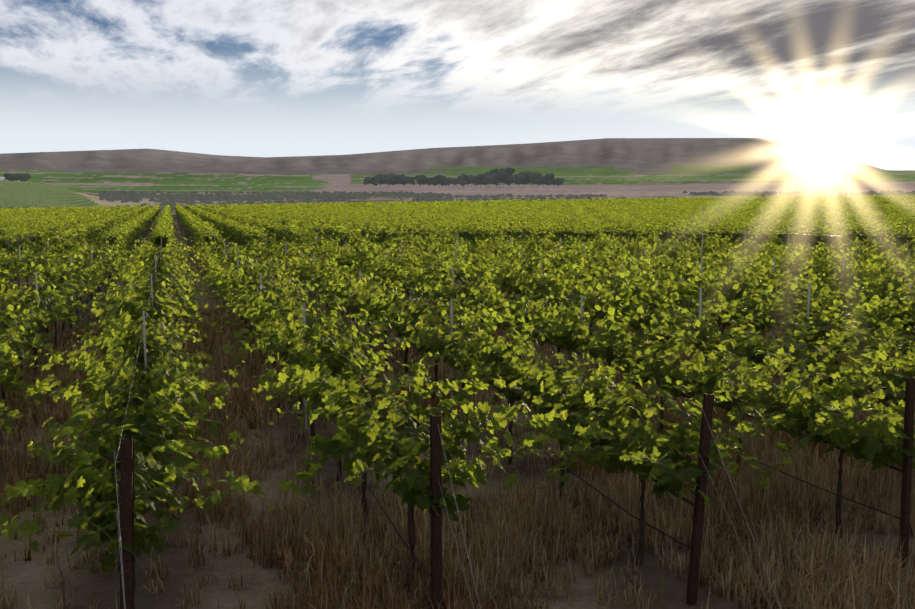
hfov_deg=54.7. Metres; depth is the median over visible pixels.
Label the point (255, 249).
vine
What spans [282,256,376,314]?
vine
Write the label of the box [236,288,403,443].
vine
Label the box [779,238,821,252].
vine
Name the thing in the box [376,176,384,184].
tree
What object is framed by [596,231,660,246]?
vine
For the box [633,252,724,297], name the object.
vine
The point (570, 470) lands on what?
drip hoses
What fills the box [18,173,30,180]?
tree
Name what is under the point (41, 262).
vine
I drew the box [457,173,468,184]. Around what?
tree
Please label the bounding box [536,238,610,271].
vine
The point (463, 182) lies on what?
tree
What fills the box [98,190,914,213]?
sage brush
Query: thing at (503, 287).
vine
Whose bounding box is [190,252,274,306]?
vine
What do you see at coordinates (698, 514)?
end post
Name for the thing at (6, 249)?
vine
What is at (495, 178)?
tree
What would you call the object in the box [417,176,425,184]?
tree
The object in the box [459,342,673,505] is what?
vine
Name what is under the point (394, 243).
vine
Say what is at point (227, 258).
vine
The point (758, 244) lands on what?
vine
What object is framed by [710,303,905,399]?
vine
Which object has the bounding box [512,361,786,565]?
vine
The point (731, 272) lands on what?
vine
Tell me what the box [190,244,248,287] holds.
vine
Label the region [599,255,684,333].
vine
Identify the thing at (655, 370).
vine
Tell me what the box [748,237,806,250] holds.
vine
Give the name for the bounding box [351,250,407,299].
vine
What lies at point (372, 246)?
vine
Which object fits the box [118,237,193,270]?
vine
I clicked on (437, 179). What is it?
tree
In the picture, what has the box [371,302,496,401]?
vine
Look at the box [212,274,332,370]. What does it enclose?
vine
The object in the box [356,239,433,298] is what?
vine
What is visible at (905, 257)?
vine
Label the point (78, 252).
vine
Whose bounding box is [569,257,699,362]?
vine
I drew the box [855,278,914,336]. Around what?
vine
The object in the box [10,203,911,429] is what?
line stakes
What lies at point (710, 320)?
vine
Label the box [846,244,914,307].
vine
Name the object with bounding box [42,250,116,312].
vine
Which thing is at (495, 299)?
vine
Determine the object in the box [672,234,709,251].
vine
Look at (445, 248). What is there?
vine
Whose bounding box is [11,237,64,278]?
vine
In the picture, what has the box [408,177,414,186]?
tree
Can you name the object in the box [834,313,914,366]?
vine
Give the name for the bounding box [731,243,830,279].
vine
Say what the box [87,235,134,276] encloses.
vine
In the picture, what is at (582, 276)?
vine
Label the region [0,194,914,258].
vines
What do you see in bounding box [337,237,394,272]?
vine
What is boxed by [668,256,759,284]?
vine
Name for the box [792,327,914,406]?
vine
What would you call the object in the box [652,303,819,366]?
vine
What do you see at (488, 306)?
vine
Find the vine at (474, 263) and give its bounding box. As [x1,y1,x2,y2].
[437,241,493,284]
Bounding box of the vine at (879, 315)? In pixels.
[812,289,914,335]
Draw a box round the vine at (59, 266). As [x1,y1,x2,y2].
[33,255,109,319]
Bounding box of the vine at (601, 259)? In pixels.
[561,242,631,279]
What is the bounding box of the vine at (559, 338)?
[503,295,619,373]
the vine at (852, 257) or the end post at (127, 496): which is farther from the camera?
the vine at (852, 257)
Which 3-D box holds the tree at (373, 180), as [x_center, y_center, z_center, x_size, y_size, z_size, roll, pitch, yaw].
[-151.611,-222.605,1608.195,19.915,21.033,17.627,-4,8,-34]
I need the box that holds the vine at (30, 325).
[0,299,70,412]
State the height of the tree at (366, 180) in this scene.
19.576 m
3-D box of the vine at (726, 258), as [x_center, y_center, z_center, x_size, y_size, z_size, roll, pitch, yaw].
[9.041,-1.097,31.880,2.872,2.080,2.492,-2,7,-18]
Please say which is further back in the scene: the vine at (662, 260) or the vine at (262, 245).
the vine at (262, 245)
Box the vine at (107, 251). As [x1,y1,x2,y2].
[78,241,128,287]
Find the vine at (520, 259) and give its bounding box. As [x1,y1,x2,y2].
[493,243,572,274]
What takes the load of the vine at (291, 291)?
on the ground at (626, 168)
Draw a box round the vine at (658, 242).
[644,234,700,256]
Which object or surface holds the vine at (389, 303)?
on the ground at (626, 168)
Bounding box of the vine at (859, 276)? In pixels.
[823,258,913,315]
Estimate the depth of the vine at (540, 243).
41.35 m
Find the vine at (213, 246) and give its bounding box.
[195,235,230,252]
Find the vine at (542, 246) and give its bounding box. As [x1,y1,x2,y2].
[516,233,580,253]
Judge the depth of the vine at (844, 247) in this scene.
37.67 m
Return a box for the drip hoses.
[0,272,913,605]
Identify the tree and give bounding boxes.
[3,173,22,180]
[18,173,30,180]
[363,177,371,184]
[369,176,378,185]
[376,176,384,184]
[380,174,396,187]
[398,176,410,184]
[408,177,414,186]
[414,175,425,184]
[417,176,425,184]
[422,177,432,186]
[433,175,446,187]
[440,177,452,185]
[453,178,458,186]
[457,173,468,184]
[460,179,466,187]
[466,175,475,186]
[474,173,488,184]
[482,174,493,184]
[488,171,504,187]
[489,167,514,187]
[511,174,525,184]
[519,172,535,186]
[525,171,541,183]
[536,175,551,184]
[543,173,554,181]
[556,178,564,184]
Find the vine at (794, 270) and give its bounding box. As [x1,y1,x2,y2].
[767,245,877,287]
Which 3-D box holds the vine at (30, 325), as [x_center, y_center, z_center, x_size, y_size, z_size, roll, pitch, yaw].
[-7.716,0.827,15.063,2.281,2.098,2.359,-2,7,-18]
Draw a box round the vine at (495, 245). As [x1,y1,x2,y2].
[476,235,530,259]
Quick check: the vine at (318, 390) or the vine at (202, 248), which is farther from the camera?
the vine at (202, 248)
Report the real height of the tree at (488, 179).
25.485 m
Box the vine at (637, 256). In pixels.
[593,244,665,269]
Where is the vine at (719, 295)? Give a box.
[668,268,801,362]
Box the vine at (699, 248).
[652,235,721,257]
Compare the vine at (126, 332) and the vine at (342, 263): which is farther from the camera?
the vine at (342, 263)
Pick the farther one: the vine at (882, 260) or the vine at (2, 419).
the vine at (882, 260)
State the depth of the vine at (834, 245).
39.23 m
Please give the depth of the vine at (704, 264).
28.97 m
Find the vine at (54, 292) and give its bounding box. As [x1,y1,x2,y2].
[0,280,94,374]
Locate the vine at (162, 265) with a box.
[121,253,194,291]
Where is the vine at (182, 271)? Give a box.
[91,256,208,296]
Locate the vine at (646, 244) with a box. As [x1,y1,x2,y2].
[627,236,680,253]
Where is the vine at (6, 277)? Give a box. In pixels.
[0,256,26,292]
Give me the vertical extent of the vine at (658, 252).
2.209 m
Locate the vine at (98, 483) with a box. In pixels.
[0,367,273,608]
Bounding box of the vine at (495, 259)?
[475,250,550,302]
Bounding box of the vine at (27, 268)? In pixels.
[0,246,50,301]
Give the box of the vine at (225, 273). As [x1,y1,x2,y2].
[203,265,296,331]
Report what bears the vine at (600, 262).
on the ground at (626, 168)
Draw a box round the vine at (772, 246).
[757,241,832,263]
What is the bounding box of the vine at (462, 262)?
[437,255,528,288]
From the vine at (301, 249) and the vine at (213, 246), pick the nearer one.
the vine at (301, 249)
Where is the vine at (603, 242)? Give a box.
[585,234,633,245]
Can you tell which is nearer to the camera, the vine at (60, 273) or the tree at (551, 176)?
the vine at (60, 273)
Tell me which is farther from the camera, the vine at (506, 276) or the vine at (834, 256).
the vine at (834, 256)
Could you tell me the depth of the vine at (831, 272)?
29.23 m
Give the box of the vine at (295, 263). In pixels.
[267,248,349,309]
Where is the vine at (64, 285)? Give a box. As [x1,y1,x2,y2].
[13,265,100,347]
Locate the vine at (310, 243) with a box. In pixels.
[288,233,329,257]
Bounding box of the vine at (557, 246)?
[544,240,594,254]
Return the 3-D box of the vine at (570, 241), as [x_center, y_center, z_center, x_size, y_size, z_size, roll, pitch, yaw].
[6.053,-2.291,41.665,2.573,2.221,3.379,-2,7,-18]
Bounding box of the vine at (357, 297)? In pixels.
[325,273,448,369]
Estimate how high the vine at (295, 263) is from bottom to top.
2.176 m
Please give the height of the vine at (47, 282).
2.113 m
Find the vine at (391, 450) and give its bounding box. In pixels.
[265,348,574,598]
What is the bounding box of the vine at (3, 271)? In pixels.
[0,254,12,289]
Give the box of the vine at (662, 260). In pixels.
[631,253,684,273]
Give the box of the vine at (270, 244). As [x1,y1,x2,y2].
[243,234,287,271]
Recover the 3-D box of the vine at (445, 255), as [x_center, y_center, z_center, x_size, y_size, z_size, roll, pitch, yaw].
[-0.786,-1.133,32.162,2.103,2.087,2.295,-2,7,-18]
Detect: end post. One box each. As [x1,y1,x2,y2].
[120,438,134,608]
[430,415,441,608]
[686,394,714,605]
[898,377,914,570]
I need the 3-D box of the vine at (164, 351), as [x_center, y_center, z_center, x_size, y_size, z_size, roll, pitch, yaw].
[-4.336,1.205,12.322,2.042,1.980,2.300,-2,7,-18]
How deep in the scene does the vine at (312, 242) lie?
41.40 m
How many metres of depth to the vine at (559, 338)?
15.69 m
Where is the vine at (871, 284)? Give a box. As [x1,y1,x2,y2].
[799,274,896,328]
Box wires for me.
[2,241,914,608]
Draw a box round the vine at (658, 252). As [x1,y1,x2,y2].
[627,241,699,261]
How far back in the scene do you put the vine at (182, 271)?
24.23 m
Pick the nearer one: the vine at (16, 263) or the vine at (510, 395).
the vine at (510, 395)
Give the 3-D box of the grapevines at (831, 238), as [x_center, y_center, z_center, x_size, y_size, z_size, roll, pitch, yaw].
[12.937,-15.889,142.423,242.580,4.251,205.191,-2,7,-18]
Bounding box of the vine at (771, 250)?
[714,238,778,265]
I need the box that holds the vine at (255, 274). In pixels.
[206,245,282,326]
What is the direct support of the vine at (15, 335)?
on the ground at (626, 168)
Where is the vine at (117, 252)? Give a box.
[67,238,132,291]
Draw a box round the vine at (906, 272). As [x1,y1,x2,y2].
[884,262,914,302]
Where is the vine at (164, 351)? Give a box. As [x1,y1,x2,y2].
[68,322,219,423]
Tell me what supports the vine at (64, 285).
on the ground at (626, 168)
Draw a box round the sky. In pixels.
[0,0,914,170]
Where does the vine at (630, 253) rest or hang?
on the ground at (626, 168)
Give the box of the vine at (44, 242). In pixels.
[38,228,77,254]
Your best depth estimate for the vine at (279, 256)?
33.85 m
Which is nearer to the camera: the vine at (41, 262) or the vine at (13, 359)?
the vine at (13, 359)
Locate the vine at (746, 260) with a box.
[734,247,797,264]
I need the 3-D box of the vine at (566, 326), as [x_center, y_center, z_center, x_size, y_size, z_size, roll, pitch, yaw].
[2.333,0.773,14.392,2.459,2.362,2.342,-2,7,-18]
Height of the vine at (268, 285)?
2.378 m
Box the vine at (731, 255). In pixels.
[703,246,791,272]
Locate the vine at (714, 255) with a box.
[683,242,743,262]
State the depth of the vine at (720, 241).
43.54 m
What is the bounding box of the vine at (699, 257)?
[656,249,716,267]
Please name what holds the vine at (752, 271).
on the ground at (626, 168)
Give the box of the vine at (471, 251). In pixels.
[433,237,488,285]
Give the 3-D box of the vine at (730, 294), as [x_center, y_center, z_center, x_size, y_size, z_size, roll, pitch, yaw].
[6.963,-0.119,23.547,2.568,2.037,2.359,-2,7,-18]
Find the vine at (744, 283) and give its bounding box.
[719,252,814,336]
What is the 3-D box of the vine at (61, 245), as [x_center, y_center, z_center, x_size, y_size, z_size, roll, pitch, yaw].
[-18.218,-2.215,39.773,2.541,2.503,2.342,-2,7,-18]
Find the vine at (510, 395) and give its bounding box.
[432,303,605,463]
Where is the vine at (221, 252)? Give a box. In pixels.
[188,235,243,265]
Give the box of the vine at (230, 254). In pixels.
[193,238,247,273]
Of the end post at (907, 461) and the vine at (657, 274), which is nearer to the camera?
the end post at (907, 461)
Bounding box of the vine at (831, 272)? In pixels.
[792,252,889,285]
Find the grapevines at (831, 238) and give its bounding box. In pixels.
[0,196,914,258]
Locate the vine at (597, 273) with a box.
[563,258,649,319]
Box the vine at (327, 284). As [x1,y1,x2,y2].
[300,258,379,327]
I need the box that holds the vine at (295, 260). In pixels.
[273,248,324,296]
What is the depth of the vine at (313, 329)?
14.85 m
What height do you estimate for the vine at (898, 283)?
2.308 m
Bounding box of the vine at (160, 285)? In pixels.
[105,270,204,310]
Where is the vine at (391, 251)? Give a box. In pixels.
[384,241,431,266]
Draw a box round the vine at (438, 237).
[388,233,445,253]
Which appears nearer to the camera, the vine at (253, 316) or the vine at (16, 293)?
the vine at (253, 316)
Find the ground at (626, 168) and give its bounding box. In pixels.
[0,138,914,608]
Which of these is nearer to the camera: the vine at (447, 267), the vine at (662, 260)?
the vine at (447, 267)
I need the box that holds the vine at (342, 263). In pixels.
[323,244,379,273]
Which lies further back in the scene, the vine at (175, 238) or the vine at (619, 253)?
the vine at (175, 238)
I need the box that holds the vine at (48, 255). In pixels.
[10,245,59,288]
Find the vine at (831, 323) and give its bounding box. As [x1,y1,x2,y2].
[752,288,913,396]
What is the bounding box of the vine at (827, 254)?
[789,241,844,256]
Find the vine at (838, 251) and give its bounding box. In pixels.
[822,241,867,258]
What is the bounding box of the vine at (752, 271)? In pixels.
[744,264,852,295]
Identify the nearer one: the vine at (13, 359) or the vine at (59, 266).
the vine at (13, 359)
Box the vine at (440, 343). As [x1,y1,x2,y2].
[384,293,557,424]
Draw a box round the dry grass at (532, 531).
[0,295,914,608]
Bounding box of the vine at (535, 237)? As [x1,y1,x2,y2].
[525,233,573,244]
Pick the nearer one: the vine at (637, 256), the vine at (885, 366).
the vine at (885, 366)
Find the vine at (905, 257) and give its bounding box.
[884,245,914,297]
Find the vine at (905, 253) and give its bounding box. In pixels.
[887,242,914,259]
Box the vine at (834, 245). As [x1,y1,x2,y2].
[805,239,852,252]
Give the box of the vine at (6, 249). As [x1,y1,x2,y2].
[1,244,18,257]
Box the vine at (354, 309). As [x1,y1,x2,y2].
[302,273,416,349]
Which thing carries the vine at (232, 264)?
on the ground at (626, 168)
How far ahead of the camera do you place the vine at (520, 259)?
29.07 m
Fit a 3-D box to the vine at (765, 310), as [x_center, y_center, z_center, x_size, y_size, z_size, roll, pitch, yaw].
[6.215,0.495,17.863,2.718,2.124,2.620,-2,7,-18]
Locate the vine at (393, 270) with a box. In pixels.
[363,252,456,313]
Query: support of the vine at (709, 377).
on the ground at (626, 168)
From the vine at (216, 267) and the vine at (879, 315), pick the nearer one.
the vine at (879, 315)
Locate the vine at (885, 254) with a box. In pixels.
[858,238,914,257]
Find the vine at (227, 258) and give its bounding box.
[194,240,253,295]
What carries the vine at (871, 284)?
on the ground at (626, 168)
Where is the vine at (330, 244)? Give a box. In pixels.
[308,234,373,260]
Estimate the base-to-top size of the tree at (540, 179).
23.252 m
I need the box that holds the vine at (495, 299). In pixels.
[465,281,583,362]
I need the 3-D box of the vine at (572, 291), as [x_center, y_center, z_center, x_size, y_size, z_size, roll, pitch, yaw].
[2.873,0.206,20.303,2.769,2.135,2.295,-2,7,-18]
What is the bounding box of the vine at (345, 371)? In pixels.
[251,302,434,480]
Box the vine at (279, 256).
[256,243,311,289]
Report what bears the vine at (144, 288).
on the ground at (626, 168)
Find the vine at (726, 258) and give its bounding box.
[685,250,741,273]
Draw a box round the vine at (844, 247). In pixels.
[823,234,892,255]
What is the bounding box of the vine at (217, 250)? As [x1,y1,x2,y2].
[196,239,232,265]
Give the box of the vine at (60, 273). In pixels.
[19,243,120,327]
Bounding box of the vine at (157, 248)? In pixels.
[138,240,186,260]
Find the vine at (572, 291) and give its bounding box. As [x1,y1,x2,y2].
[521,270,659,333]
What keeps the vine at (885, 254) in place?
on the ground at (626, 168)
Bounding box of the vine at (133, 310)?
[79,271,227,342]
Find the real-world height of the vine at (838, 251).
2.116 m
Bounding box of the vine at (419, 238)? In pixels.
[396,229,455,252]
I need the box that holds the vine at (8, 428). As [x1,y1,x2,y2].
[0,368,14,440]
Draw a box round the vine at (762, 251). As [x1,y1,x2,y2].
[739,240,793,260]
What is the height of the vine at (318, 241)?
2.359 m
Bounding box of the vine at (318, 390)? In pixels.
[250,344,482,529]
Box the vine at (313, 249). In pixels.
[304,233,347,261]
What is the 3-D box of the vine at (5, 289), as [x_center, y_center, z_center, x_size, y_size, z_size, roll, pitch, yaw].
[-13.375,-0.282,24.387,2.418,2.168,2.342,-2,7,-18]
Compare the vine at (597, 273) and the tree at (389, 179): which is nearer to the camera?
the vine at (597, 273)
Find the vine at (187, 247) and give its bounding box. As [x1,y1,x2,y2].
[136,244,189,262]
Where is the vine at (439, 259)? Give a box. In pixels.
[410,240,484,280]
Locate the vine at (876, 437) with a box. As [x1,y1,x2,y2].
[723,326,914,538]
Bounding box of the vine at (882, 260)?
[860,251,914,300]
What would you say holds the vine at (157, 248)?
on the ground at (626, 168)
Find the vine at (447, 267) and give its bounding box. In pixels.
[376,256,473,310]
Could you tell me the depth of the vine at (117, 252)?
35.45 m
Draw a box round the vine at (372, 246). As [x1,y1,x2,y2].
[361,237,413,257]
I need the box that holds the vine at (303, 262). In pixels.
[287,252,350,312]
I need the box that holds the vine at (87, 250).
[67,238,125,295]
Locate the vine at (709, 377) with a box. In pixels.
[647,312,857,473]
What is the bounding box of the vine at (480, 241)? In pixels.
[464,235,515,255]
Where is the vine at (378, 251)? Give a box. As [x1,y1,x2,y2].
[323,243,398,271]
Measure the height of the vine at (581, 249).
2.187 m
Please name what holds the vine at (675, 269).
on the ground at (626, 168)
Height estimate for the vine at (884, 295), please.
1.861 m
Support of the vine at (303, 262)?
on the ground at (626, 168)
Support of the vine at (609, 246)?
on the ground at (626, 168)
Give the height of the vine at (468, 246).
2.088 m
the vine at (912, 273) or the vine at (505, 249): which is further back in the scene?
the vine at (505, 249)
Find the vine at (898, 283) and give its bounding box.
[855,254,914,335]
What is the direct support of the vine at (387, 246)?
on the ground at (626, 168)
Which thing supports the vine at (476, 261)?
on the ground at (626, 168)
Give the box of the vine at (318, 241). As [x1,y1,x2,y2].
[295,231,332,254]
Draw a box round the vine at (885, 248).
[874,242,914,253]
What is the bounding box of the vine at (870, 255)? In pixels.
[855,238,903,264]
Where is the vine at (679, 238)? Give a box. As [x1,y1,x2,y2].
[648,228,692,248]
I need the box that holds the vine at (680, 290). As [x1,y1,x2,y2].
[622,267,733,350]
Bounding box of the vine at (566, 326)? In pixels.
[517,286,676,395]
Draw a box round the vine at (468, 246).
[448,235,492,253]
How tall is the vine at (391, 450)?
2.240 m
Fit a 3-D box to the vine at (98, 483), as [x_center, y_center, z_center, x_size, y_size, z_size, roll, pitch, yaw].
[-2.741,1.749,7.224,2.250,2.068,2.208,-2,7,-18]
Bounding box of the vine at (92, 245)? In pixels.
[74,238,134,279]
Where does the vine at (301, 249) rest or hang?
on the ground at (626, 168)
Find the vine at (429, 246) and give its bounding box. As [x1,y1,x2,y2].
[419,240,455,258]
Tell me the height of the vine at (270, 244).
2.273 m
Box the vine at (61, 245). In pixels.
[23,230,79,264]
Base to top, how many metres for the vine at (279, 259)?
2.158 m
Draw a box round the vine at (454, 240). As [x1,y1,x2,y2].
[425,231,472,245]
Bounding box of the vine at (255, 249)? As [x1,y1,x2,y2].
[245,240,277,258]
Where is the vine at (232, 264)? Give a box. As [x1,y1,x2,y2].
[198,248,273,301]
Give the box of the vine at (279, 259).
[267,243,327,293]
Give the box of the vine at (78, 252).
[59,243,122,300]
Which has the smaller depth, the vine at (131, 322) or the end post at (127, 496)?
the end post at (127, 496)
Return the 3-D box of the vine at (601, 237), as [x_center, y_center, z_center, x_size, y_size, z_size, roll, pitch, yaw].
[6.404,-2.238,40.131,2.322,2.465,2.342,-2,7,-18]
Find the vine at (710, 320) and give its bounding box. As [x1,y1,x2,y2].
[606,296,739,368]
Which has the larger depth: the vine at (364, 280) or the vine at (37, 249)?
the vine at (37, 249)
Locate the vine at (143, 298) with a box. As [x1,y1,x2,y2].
[98,276,209,327]
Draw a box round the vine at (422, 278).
[396,264,493,338]
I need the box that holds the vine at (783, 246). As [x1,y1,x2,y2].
[765,239,803,252]
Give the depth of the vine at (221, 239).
43.82 m
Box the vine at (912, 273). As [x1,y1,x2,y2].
[882,255,914,282]
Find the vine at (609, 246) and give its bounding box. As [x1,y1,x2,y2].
[593,232,648,257]
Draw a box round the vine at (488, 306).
[447,268,555,336]
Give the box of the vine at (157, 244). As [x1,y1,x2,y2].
[140,237,185,253]
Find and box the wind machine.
[847,155,854,197]
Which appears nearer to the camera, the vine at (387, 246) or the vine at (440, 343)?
the vine at (440, 343)
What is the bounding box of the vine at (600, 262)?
[572,244,660,278]
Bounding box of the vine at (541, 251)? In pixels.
[521,244,587,268]
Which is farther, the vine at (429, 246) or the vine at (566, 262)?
the vine at (429, 246)
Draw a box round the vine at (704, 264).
[641,247,726,298]
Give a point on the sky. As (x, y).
(248, 78)
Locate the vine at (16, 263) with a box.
[0,243,40,304]
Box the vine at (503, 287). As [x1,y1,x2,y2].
[463,256,532,297]
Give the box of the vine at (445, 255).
[401,244,463,275]
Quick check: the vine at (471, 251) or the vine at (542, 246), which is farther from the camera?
the vine at (542, 246)
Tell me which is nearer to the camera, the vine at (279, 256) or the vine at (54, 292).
the vine at (54, 292)
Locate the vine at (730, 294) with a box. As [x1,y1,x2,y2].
[666,265,770,329]
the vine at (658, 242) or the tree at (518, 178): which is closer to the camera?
the vine at (658, 242)
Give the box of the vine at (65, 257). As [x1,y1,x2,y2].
[47,250,115,306]
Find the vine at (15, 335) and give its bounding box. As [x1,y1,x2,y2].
[0,306,61,400]
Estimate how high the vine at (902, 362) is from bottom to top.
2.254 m
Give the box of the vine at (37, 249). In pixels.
[20,242,67,285]
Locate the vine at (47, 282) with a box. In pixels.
[18,258,109,336]
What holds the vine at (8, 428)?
on the ground at (626, 168)
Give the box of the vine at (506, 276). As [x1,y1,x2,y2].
[485,253,569,301]
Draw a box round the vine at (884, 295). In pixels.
[850,279,914,315]
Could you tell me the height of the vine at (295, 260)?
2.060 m
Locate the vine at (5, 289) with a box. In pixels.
[0,270,19,304]
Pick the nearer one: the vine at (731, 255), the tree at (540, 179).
the vine at (731, 255)
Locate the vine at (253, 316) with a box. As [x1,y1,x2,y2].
[215,292,370,387]
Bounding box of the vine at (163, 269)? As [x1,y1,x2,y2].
[120,249,188,290]
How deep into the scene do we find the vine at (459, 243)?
43.78 m
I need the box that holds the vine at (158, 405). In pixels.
[19,349,246,555]
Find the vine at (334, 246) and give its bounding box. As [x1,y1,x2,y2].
[315,239,350,266]
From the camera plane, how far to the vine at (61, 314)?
16.75 m
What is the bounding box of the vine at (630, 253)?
[604,234,667,266]
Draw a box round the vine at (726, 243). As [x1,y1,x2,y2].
[709,237,760,252]
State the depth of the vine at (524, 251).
34.92 m
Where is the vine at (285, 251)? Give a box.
[245,238,303,259]
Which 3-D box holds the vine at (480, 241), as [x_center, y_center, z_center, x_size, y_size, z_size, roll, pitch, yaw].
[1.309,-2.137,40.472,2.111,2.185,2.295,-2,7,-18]
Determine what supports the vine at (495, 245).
on the ground at (626, 168)
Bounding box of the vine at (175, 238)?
[134,233,182,254]
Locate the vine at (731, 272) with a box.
[705,252,808,288]
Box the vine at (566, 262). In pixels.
[527,255,577,302]
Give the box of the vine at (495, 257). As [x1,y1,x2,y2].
[473,246,520,273]
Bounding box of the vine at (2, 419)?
[0,399,8,433]
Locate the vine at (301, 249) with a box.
[255,242,316,284]
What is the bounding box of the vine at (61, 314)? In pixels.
[0,272,92,388]
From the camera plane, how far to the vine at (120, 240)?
40.87 m
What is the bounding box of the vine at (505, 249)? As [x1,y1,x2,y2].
[496,241,538,263]
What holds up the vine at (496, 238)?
on the ground at (626, 168)
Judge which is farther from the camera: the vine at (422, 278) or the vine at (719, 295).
the vine at (422, 278)
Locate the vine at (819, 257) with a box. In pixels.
[756,238,834,271]
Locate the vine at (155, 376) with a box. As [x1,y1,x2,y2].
[65,335,216,435]
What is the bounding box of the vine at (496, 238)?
[487,232,533,247]
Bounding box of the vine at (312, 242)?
[298,232,341,258]
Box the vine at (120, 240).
[95,238,133,279]
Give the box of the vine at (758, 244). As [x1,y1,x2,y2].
[741,237,776,253]
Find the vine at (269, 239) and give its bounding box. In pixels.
[240,231,284,250]
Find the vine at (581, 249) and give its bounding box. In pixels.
[558,239,621,258]
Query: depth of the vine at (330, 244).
36.15 m
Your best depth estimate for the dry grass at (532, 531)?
9.48 m
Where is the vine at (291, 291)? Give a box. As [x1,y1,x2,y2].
[213,280,317,361]
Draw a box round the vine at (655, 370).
[576,304,754,433]
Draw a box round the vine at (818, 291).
[760,260,872,317]
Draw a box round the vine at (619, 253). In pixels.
[578,239,641,265]
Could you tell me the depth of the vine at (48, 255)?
34.87 m
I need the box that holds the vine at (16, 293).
[0,274,97,355]
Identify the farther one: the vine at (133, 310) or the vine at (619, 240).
the vine at (619, 240)
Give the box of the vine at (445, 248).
[430,233,473,282]
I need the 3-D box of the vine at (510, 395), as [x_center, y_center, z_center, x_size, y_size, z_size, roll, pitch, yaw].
[0.845,1.163,11.816,2.211,2.184,2.505,-2,7,-18]
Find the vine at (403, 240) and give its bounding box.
[391,231,422,249]
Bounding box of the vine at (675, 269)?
[613,248,698,310]
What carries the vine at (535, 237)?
on the ground at (626, 168)
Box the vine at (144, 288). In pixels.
[105,255,207,313]
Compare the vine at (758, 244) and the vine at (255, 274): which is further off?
the vine at (758, 244)
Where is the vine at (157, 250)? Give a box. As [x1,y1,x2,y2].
[133,242,190,266]
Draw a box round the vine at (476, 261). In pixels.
[451,240,506,272]
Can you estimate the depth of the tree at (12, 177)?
670.43 m
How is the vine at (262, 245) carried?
on the ground at (626, 168)
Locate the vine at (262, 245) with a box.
[238,237,303,257]
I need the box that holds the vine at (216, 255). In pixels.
[194,251,260,301]
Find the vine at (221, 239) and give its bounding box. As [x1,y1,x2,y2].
[189,238,230,253]
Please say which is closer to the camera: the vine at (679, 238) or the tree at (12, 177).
the vine at (679, 238)
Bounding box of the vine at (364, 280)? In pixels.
[314,264,388,340]
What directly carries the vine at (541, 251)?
on the ground at (626, 168)
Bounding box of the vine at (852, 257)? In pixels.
[827,239,907,268]
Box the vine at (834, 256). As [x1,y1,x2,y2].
[801,249,862,273]
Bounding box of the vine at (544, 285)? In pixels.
[497,252,615,345]
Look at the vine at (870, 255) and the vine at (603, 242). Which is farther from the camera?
the vine at (603, 242)
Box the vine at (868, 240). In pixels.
[842,228,898,251]
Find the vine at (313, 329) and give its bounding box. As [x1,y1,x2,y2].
[233,300,352,415]
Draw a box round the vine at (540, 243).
[513,234,558,255]
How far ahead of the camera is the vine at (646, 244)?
40.54 m
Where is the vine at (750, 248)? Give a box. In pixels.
[702,236,772,257]
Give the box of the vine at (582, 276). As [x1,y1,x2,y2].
[532,254,613,289]
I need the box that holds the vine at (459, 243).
[444,237,485,250]
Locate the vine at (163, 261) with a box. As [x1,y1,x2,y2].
[120,239,200,281]
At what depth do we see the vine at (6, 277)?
26.44 m
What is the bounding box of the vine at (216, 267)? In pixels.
[195,255,279,320]
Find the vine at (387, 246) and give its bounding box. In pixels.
[351,237,400,256]
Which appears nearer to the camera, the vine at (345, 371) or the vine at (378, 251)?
the vine at (345, 371)
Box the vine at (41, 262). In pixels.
[0,249,67,289]
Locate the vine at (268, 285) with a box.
[197,256,310,337]
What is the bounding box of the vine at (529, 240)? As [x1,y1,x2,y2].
[501,233,544,253]
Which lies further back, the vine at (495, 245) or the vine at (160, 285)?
the vine at (495, 245)
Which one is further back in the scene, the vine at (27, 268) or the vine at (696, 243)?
the vine at (696, 243)
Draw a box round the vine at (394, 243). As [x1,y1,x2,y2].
[367,236,423,258]
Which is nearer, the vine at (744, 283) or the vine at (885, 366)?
the vine at (885, 366)
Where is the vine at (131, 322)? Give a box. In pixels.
[90,305,207,355]
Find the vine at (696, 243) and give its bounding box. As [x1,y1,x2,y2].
[688,230,737,256]
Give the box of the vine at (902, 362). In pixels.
[897,357,914,377]
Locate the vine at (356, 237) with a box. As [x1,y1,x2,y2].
[337,228,383,246]
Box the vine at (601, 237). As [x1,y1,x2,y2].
[571,230,619,271]
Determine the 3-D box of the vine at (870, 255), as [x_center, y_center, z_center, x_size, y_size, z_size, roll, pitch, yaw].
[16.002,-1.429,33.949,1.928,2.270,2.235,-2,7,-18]
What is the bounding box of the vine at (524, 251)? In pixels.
[505,241,566,264]
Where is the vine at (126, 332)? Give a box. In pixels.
[77,278,206,380]
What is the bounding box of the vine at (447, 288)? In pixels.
[404,257,508,339]
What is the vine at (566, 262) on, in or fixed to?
on the ground at (626, 168)
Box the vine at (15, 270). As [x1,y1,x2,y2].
[1,262,38,309]
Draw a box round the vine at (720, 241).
[691,235,733,247]
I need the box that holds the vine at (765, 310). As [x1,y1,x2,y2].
[714,275,850,379]
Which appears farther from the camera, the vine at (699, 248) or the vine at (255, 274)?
the vine at (699, 248)
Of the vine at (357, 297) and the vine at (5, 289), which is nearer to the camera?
the vine at (357, 297)
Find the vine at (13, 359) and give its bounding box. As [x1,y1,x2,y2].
[0,330,42,411]
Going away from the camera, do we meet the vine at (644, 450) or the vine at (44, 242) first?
the vine at (644, 450)
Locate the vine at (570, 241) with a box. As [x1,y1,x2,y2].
[556,234,603,250]
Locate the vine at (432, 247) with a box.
[395,237,443,266]
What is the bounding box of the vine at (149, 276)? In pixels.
[109,255,199,291]
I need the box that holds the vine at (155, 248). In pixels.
[129,240,188,271]
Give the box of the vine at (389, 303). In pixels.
[348,276,495,375]
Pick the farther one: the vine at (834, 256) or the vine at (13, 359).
the vine at (834, 256)
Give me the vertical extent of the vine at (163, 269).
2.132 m

